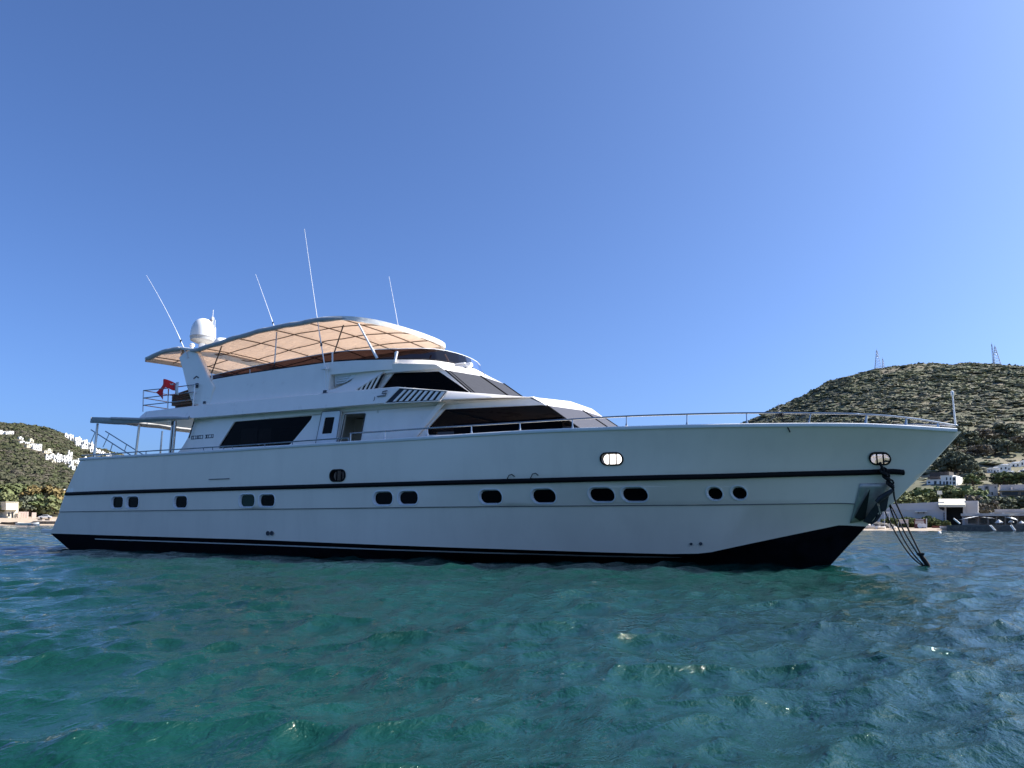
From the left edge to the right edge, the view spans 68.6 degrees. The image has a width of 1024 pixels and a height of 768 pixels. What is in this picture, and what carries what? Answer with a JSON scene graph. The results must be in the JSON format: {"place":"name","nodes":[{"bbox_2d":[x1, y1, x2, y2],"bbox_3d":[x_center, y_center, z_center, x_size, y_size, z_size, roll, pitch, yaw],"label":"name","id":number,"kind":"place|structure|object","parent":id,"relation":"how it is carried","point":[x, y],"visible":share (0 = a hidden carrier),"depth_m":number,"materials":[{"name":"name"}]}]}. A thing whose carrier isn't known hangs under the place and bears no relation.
{"place":"outdoors","nodes":[
{"label":"outdoors","id":0,"kind":"place"},
{"bbox_2d":[0,517,56,524],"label":"beach","id":1,"kind":"structure","parent":0,"point":[25,520],"depth_m":298.34,"materials":[{"name":"beige sand"}]},
{"bbox_2d":[0,502,18,517],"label":"cream house","id":2,"kind":"structure","parent":1,"relation":"on","point":[10,509],"depth_m":304.40,"materials":[{"name":"grey paint"}]},
{"bbox_2d":[1,522,17,523],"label":"rowing boat","id":3,"kind":"object","parent":1,"relation":"on","point":[8,522],"visible":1,"depth_m":289.22,"materials":[{"name":"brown wood"}]},
{"bbox_2d":[17,512,35,517],"bbox_3d":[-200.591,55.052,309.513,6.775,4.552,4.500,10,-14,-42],"label":"garden wall","id":4,"kind":"structure","parent":1,"relation":"on","point":[23,514],"depth_m":309.45,"materials":[{"name":"white paint"}]},
{"bbox_2d":[33,519,55,523],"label":"jetty","id":5,"kind":"object","parent":1,"relation":"on","point":[45,521],"visible":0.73,"depth_m":297.96,"materials":[{"name":"stone"}]},
{"bbox_2d":[38,515,51,518],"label":"parked car","id":6,"kind":"object","parent":1,"relation":"on","point":[45,516],"visible":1,"depth_m":305.27,"materials":[{"name":"grey paint"}]},
{"bbox_2d":[0,424,105,523],"bbox_3d":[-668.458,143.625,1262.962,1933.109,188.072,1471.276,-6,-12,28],"label":"hill","id":7,"kind":"structure","parent":0,"point":[53,514],"depth_m":891.56,"materials":[{"name":"green plant"}]},
{"bbox_2d":[0,485,17,494],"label":"palm tree","id":8,"kind":"object","parent":7,"relation":"on","point":[8,489],"visible":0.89,"depth_m":334.82,"materials":[{"name":"green plant"}]},
{"bbox_2d":[0,492,22,511],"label":"tree","id":9,"kind":"object","parent":7,"relation":"on","point":[7,497],"visible":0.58,"depth_m":307.01,"materials":[{"name":"green plant"}]},
{"bbox_2d":[2,483,23,494],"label":"palm tree","id":10,"kind":"object","parent":7,"relation":"on","point":[17,485],"visible":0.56,"depth_m":340.32,"materials":[{"name":"green plant"}]},
{"bbox_2d":[11,487,26,498],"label":"palm tree","id":11,"kind":"object","parent":7,"relation":"on","point":[19,489],"visible":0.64,"depth_m":336.63,"materials":[{"name":"green plant"}]},
{"bbox_2d":[18,495,45,516],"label":"tree","id":12,"kind":"object","parent":7,"relation":"on","point":[24,506],"visible":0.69,"depth_m":319.01,"materials":[{"name":"green plant"}]},
{"bbox_2d":[31,445,39,450],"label":"hillside villa","id":13,"kind":"object","parent":7,"relation":"on","point":[34,447],"visible":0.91,"depth_m":866.42,"materials":[{"name":"grey paint"}]},
{"bbox_2d":[26,493,54,515],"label":"tree","id":14,"kind":"object","parent":7,"relation":"on","point":[34,502],"visible":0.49,"depth_m":321.52,"materials":[{"name":"green plant"}]},
{"bbox_2d":[17,484,65,514],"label":"tree","id":15,"kind":"object","parent":7,"relation":"on","point":[48,490],"visible":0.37,"depth_m":334.33,"materials":[{"name":"green plant"}]},
{"bbox_2d":[34,496,61,515],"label":"tree","id":16,"kind":"object","parent":7,"relation":"on","point":[55,506],"visible":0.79,"depth_m":321.73,"materials":[{"name":"green plant"}]},
{"bbox_2d":[0,422,123,510],"bbox_3d":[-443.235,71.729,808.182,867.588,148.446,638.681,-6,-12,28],"label":"scrub","id":17,"kind":"object","parent":7,"relation":"on","point":[24,466],"visible":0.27,"depth_m":785.45,"materials":[{"name":"green plant"}]},
{"bbox_2d":[0,525,1023,767],"bbox_3d":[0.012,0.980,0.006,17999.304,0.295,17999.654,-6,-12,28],"label":"sea","id":18,"kind":"structure","parent":0,"point":[874,649],"depth_m":5.30,"materials":[{"name":"liquid"}]},
{"bbox_2d":[15,522,38,524],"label":"rowing boat","id":19,"kind":"object","parent":18,"relation":"on","point":[26,523],"visible":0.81,"depth_m":289.19,"materials":[{"name":"white wood"}]},
{"bbox_2d":[41,229,960,567],"bbox_3d":[-4.535,0.202,25.724,33.945,12.560,6.690,-6,-12,28],"label":"motor yacht","id":20,"kind":"object","parent":18,"relation":"on","point":[329,437],"visible":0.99,"depth_m":20.71,"materials":[{"name":"paint"}]},
{"bbox_2d":[156,379,178,399],"bbox_3d":[-12.330,0.170,26.931,1.371,0.713,0.208,-6,-12,28],"label":"flag","id":21,"kind":"object","parent":20,"relation":"attached to","point":[169,384],"visible":1,"depth_m":26.94,"materials":[{"name":"red fabric"}]},
{"bbox_2d":[171,390,195,407],"bbox_3d":[-11.720,0.576,27.786,1.327,0.674,1.045,-6,-12,28],"label":"wicker sofa","id":22,"kind":"object","parent":20,"relation":"on","point":[180,397],"visible":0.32,"depth_m":27.40,"materials":[{"name":"brown wicker"}]},
{"bbox_2d":[776,412,789,432],"bbox_3d":[6.243,0.884,17.274,0.295,0.478,0.102,-6,-12,28],"label":"rope","id":23,"kind":"object","parent":20,"relation":"hanging from","point":[780,415],"visible":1,"depth_m":17.29,"materials":[{"name":"black"}]},
{"bbox_2d":[855,489,893,524],"bbox_3d":[8.474,2.877,17.541,0.889,0.831,0.339,-6,-12,28],"label":"anchor","id":24,"kind":"object","parent":20,"relation":"attached to","point":[882,500],"visible":1,"depth_m":17.54,"materials":[{"name":"black metal"}]},
{"bbox_2d":[879,467,894,488],"bbox_3d":[8.693,2.178,17.390,0.376,0.513,0.193,5,-12,-25],"label":"rope knot","id":25,"kind":"object","parent":20,"relation":"hanging from","point":[886,475],"visible":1,"depth_m":17.36,"materials":[{"name":"black fabric"}]},
{"bbox_2d":[878,462,920,552],"bbox_3d":[8.907,2.870,17.340,0.858,2.121,0.249,2,-11,-8],"label":"mooring line","id":26,"kind":"object","parent":20,"relation":"attached to","point":[881,466],"visible":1,"depth_m":17.36,"materials":[{"name":"black fabric"}]},
{"bbox_2d":[884,511,924,565],"bbox_3d":[9.068,3.550,17.328,0.772,1.255,0.090,-7,-13,35],"label":"mooring line","id":27,"kind":"object","parent":20,"relation":"attached to","point":[901,541],"visible":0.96,"depth_m":17.33,"materials":[{"name":"black fabric"}]},
{"bbox_2d":[890,504,918,555],"bbox_3d":[9.078,3.377,17.364,0.542,1.181,0.072,-8,-14,38],"label":"mooring line","id":28,"kind":"object","parent":20,"relation":"attached to","point":[903,530],"visible":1,"depth_m":17.33,"materials":[{"name":"black fabric"}]},
{"bbox_2d":[889,505,922,564],"bbox_3d":[9.095,3.480,17.327,0.616,1.345,0.087,-8,-13,37],"label":"mooring line","id":29,"kind":"object","parent":20,"relation":"attached to","point":[902,535],"visible":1,"depth_m":17.34,"materials":[{"name":"black fabric"}]},
{"bbox_2d":[916,553,929,565],"bbox_3d":[9.363,4.022,17.054,0.265,0.373,0.110,-6,-12,28],"label":"chain hook","id":30,"kind":"object","parent":20,"relation":"attached to","point":[924,559],"visible":0.84,"depth_m":17.03,"materials":[{"name":"black metal"}]},
{"bbox_2d":[946,525,1023,530],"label":"pier","id":31,"kind":"structure","parent":18,"relation":"in","point":[981,527],"depth_m":144.62,"materials":[{"name":"stone"}]},
{"bbox_2d":[961,513,1023,524],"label":"beach restaurant","id":32,"kind":"structure","parent":31,"relation":"on","point":[980,519],"depth_m":152.42,"materials":[{"name":"grey"}]},
{"bbox_2d":[968,518,975,523],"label":"window","id":33,"kind":"structure","parent":32,"relation":"in","point":[970,520],"depth_m":153.79,"materials":[{"name":"grey glass"}]},
{"bbox_2d":[981,518,986,523],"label":"window","id":34,"kind":"structure","parent":32,"relation":"in","point":[983,520],"depth_m":152.93,"materials":[{"name":"grey glass"}]},
{"bbox_2d":[1006,518,1016,523],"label":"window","id":35,"kind":"structure","parent":32,"relation":"in","point":[1007,519],"depth_m":150.78,"materials":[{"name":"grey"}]},
{"bbox_2d":[0,0,1023,454],"label":"sky","id":36,"kind":"structure","parent":0,"point":[607,207],"materials":[{"name":"blue"}]},
{"bbox_2d":[695,364,1023,527],"bbox_3d":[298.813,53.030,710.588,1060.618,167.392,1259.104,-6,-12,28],"label":"hill","id":37,"kind":"structure","parent":0,"point":[1017,458],"depth_m":485.78,"materials":[{"name":"green plant"}]},
{"bbox_2d":[874,350,881,369],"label":"pylon","id":38,"kind":"object","parent":37,"relation":"on","point":[877,361],"visible":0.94,"depth_m":705.63,"materials":[{"name":"metal"}]},
{"bbox_2d":[743,362,1023,487],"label":"scrub","id":39,"kind":"object","parent":37,"relation":"on","point":[893,398],"visible":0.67,"depth_m":561.68,"materials":[{"name":"green plant"}]},
{"bbox_2d":[880,517,897,526],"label":"shrub","id":40,"kind":"object","parent":37,"relation":"on","point":[886,520],"visible":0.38,"depth_m":166.67,"materials":[{"name":"green plant"}]},
{"bbox_2d":[897,495,908,503],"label":"tree","id":41,"kind":"object","parent":37,"relation":"on","point":[902,498],"visible":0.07,"depth_m":197.25,"materials":[{"name":"green plant"}]},
{"bbox_2d":[899,516,915,527],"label":"shrub","id":42,"kind":"object","parent":37,"relation":"on","point":[908,524],"visible":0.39,"depth_m":165.06,"materials":[{"name":"green plant"}]},
{"bbox_2d":[894,495,922,503],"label":"tree","id":43,"kind":"object","parent":37,"relation":"on","point":[912,499],"visible":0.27,"depth_m":197.24,"materials":[{"name":"green plant"}]},
{"bbox_2d":[902,491,928,502],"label":"tree","id":44,"kind":"object","parent":37,"relation":"on","point":[921,497],"visible":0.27,"depth_m":201.08,"materials":[{"name":"green plant"}]},
{"bbox_2d":[911,487,933,502],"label":"tree","id":45,"kind":"object","parent":37,"relation":"on","point":[924,493],"visible":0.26,"depth_m":202.52,"materials":[{"name":"green plant"}]},
{"bbox_2d":[877,499,977,527],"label":"building","id":46,"kind":"structure","parent":37,"relation":"on","point":[946,509],"depth_m":168.28,"materials":[{"name":"white paint"}]},
{"bbox_2d":[919,515,939,527],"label":"shrub","id":47,"kind":"object","parent":37,"relation":"on","point":[930,519],"visible":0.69,"depth_m":162.90,"materials":[{"name":"green plant"}]},
{"bbox_2d":[918,490,947,501],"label":"tree","id":48,"kind":"object","parent":37,"relation":"on","point":[936,497],"visible":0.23,"depth_m":203.63,"materials":[{"name":"green plant"}]},
{"bbox_2d":[930,459,938,469],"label":"tree","id":49,"kind":"object","parent":37,"relation":"on","point":[935,466],"visible":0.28,"depth_m":299.60,"materials":[{"name":"green plant"}]},
{"bbox_2d":[927,518,941,527],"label":"shrub","id":50,"kind":"object","parent":37,"relation":"on","point":[937,524],"visible":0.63,"depth_m":162.27,"materials":[{"name":"green plant"}]},
{"bbox_2d":[923,486,949,501],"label":"tree","id":51,"kind":"object","parent":37,"relation":"on","point":[929,491],"visible":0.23,"depth_m":205.58,"materials":[{"name":"green plant"}]},
{"bbox_2d":[936,520,950,525],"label":"shrub","id":52,"kind":"object","parent":37,"relation":"on","point":[947,522],"visible":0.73,"depth_m":161.64,"materials":[{"name":"green plant"}]},
{"bbox_2d":[927,472,962,485],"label":"white house","id":53,"kind":"structure","parent":37,"relation":"on","point":[948,478],"depth_m":251.00,"materials":[{"name":"grey paint"}]},
{"bbox_2d":[934,486,955,497],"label":"tree","id":54,"kind":"object","parent":37,"relation":"on","point":[944,488],"visible":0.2,"depth_m":206.77,"materials":[{"name":"green plant"}]},
{"bbox_2d":[936,456,955,471],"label":"tree","id":55,"kind":"object","parent":37,"relation":"on","point":[944,460],"visible":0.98,"depth_m":287.31,"materials":[{"name":"green plant"}]},
{"bbox_2d":[939,443,957,457],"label":"tree","id":56,"kind":"object","parent":37,"relation":"on","point":[947,449],"visible":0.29,"depth_m":343.93,"materials":[{"name":"green plant"}]},
{"bbox_2d":[940,485,963,494],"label":"tree","id":57,"kind":"object","parent":37,"relation":"on","point":[952,487],"visible":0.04,"depth_m":208.10,"materials":[{"name":"green plant"}]},
{"bbox_2d":[939,451,965,472],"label":"tree","id":58,"kind":"object","parent":37,"relation":"on","point":[952,456],"visible":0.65,"depth_m":286.56,"materials":[{"name":"green plant"}]},
{"bbox_2d":[942,488,964,498],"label":"tree","id":59,"kind":"object","parent":37,"relation":"on","point":[949,490],"visible":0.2,"depth_m":203.46,"materials":[{"name":"green plant"}]},
{"bbox_2d":[944,426,964,431],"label":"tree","id":60,"kind":"object","parent":37,"relation":"on","point":[959,429],"visible":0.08,"depth_m":389.87,"materials":[{"name":"green plant"}]},
{"bbox_2d":[950,436,967,450],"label":"tree","id":61,"kind":"object","parent":37,"relation":"on","point":[957,440],"visible":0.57,"depth_m":359.51,"materials":[{"name":"green plant"}]},
{"bbox_2d":[956,454,974,471],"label":"tree","id":62,"kind":"object","parent":37,"relation":"on","point":[968,457],"visible":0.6,"depth_m":282.67,"materials":[{"name":"green plant"}]},
{"bbox_2d":[959,460,981,472],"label":"tree","id":63,"kind":"object","parent":37,"relation":"on","point":[973,466],"visible":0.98,"depth_m":275.28,"materials":[{"name":"green plant"}]},
{"bbox_2d":[950,485,991,499],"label":"tree","id":64,"kind":"object","parent":37,"relation":"on","point":[967,490],"visible":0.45,"depth_m":198.67,"materials":[{"name":"green plant"}]},
{"bbox_2d":[958,430,983,445],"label":"tree","id":65,"kind":"object","parent":37,"relation":"on","point":[965,435],"visible":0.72,"depth_m":374.61,"materials":[{"name":"green plant"}]},
{"bbox_2d":[964,495,982,500],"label":"tree","id":66,"kind":"object","parent":37,"relation":"on","point":[968,498],"visible":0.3,"depth_m":195.13,"materials":[{"name":"green plant"}]},
{"bbox_2d":[963,473,985,485],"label":"tree","id":67,"kind":"object","parent":37,"relation":"on","point":[975,479],"visible":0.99,"depth_m":246.71,"materials":[{"name":"green plant"}]},
{"bbox_2d":[959,444,994,456],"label":"tree","id":68,"kind":"object","parent":37,"relation":"on","point":[975,450],"visible":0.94,"depth_m":334.21,"materials":[{"name":"green plant"}]},
{"bbox_2d":[971,471,989,481],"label":"tree","id":69,"kind":"object","parent":37,"relation":"on","point":[978,473],"visible":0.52,"depth_m":252.62,"materials":[{"name":"green plant"}]},
{"bbox_2d":[978,503,993,512],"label":"tree","id":70,"kind":"object","parent":37,"relation":"on","point":[982,508],"visible":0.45,"depth_m":185.14,"materials":[{"name":"green plant"}]},
{"bbox_2d":[978,499,994,511],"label":"tree","id":71,"kind":"object","parent":37,"relation":"on","point":[984,501],"visible":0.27,"depth_m":188.31,"materials":[{"name":"green plant"}]},
{"bbox_2d":[982,468,991,472],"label":"hillside house","id":72,"kind":"structure","parent":37,"relation":"on","point":[988,470],"depth_m":281.92,"materials":[{"name":"grey paint"}]},
{"bbox_2d":[978,484,997,496],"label":"block house","id":73,"kind":"structure","parent":37,"relation":"on","point":[993,488],"depth_m":230.48,"materials":[{"name":"grey paint"}]},
{"bbox_2d":[974,428,1004,439],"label":"tree","id":74,"kind":"object","parent":37,"relation":"on","point":[986,433],"visible":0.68,"depth_m":378.49,"materials":[{"name":"green plant"}]},
{"bbox_2d":[979,500,1001,512],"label":"tree","id":75,"kind":"object","parent":37,"relation":"on","point":[995,503],"visible":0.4,"depth_m":187.80,"materials":[{"name":"green plant"}]},
{"bbox_2d":[982,438,1004,454],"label":"tree","id":76,"kind":"object","parent":37,"relation":"on","point":[992,441],"visible":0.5,"depth_m":339.76,"materials":[{"name":"green plant"}]},
{"bbox_2d":[991,467,999,472],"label":"hillside house","id":77,"kind":"structure","parent":37,"relation":"on","point":[996,469],"depth_m":280.82,"materials":[{"name":"grey paint"}]},
{"bbox_2d":[989,472,1004,484],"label":"tree","id":78,"kind":"object","parent":37,"relation":"on","point":[992,478],"visible":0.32,"depth_m":251.67,"materials":[{"name":"green plant"}]},
{"bbox_2d":[993,346,1000,364],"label":"pylon","id":79,"kind":"object","parent":37,"relation":"on","point":[996,355],"visible":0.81,"depth_m":667.28,"materials":[{"name":"metal"}]},
{"bbox_2d":[988,496,1010,508],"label":"tree","id":80,"kind":"object","parent":37,"relation":"on","point":[997,499],"visible":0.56,"depth_m":190.69,"materials":[{"name":"green plant"}]},
{"bbox_2d":[990,471,1012,484],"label":"tree","id":81,"kind":"object","parent":37,"relation":"on","point":[1000,477],"visible":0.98,"depth_m":246.06,"materials":[{"name":"green plant"}]},
{"bbox_2d":[993,464,1010,471],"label":"hillside house","id":82,"kind":"structure","parent":37,"relation":"on","point":[1005,467],"depth_m":296.95,"materials":[{"name":"grey paint"}]},
{"bbox_2d":[990,423,1020,437],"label":"tree","id":83,"kind":"object","parent":37,"relation":"on","point":[1003,428],"visible":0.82,"depth_m":379.86,"materials":[{"name":"green plant"}]},
{"bbox_2d":[991,441,1021,454],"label":"tree","id":84,"kind":"object","parent":37,"relation":"on","point":[1009,447],"visible":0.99,"depth_m":333.09,"materials":[{"name":"green plant"}]},
{"bbox_2d":[998,497,1015,508],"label":"tree","id":85,"kind":"object","parent":37,"relation":"on","point":[1009,501],"visible":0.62,"depth_m":190.70,"materials":[{"name":"green plant"}]},
{"bbox_2d":[993,509,1023,512],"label":"storage shed","id":86,"kind":"structure","parent":37,"relation":"on","point":[1009,510],"depth_m":171.21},
{"bbox_2d":[998,484,1023,496],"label":"long house","id":87,"kind":"structure","parent":37,"relation":"on","point":[1009,490],"depth_m":226.45,"materials":[{"name":"grey paint"}]},
{"bbox_2d":[1004,496,1020,508],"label":"tree","id":88,"kind":"object","parent":37,"relation":"on","point":[1016,506],"visible":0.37,"depth_m":193.05,"materials":[{"name":"green plant"}]},
{"bbox_2d":[1004,472,1022,484],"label":"tree","id":89,"kind":"object","parent":37,"relation":"on","point":[1014,473],"visible":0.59,"depth_m":246.17,"materials":[{"name":"green plant"}]},
{"bbox_2d":[1008,462,1020,466],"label":"hillside house","id":90,"kind":"structure","parent":37,"relation":"on","point":[1015,464],"depth_m":302.66,"materials":[{"name":"grey paint"}]},
{"bbox_2d":[1006,435,1023,445],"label":"tree","id":91,"kind":"object","parent":37,"relation":"on","point":[1017,439],"visible":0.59,"depth_m":343.59,"materials":[{"name":"green plant"}]},
{"bbox_2d":[1007,472,1023,483],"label":"tree","id":92,"kind":"object","parent":37,"relation":"on","point":[1017,480],"visible":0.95,"depth_m":243.09,"materials":[{"name":"green plant"}]},
{"bbox_2d":[1013,496,1023,508],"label":"tree","id":93,"kind":"object","parent":37,"relation":"on","point":[1016,500],"visible":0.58,"depth_m":192.90,"materials":[{"name":"green plant"}]},
{"bbox_2d":[1018,496,1023,507],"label":"tree","id":94,"kind":"object","parent":37,"relation":"on","point":[1022,499],"visible":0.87,"depth_m":192.78,"materials":[{"name":"green plant"}]},
{"bbox_2d":[864,528,946,530],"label":"beach","id":95,"kind":"structure","parent":0,"point":[914,529],"depth_m":152.81,"materials":[{"name":"beige sand"}]},
{"bbox_2d":[874,522,888,527],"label":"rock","id":96,"kind":"object","parent":95,"relation":"on","point":[880,524],"visible":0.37,"depth_m":160.23,"materials":[{"name":"stone"}]},
{"bbox_2d":[884,512,889,527],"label":"beach gazebo","id":97,"kind":"object","parent":95,"relation":"on","point":[884,518],"visible":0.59,"depth_m":158.95,"materials":[{"name":"white"}]},
{"bbox_2d":[898,519,907,526],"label":"beach shelter","id":98,"kind":"object","parent":95,"relation":"on","point":[902,521],"visible":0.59,"depth_m":161.06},
{"bbox_2d":[914,519,926,527],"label":"beach kiosk","id":99,"kind":"object","parent":95,"relation":"on","point":[920,523],"visible":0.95,"depth_m":156.82,"materials":[{"name":"white"}]}
]}

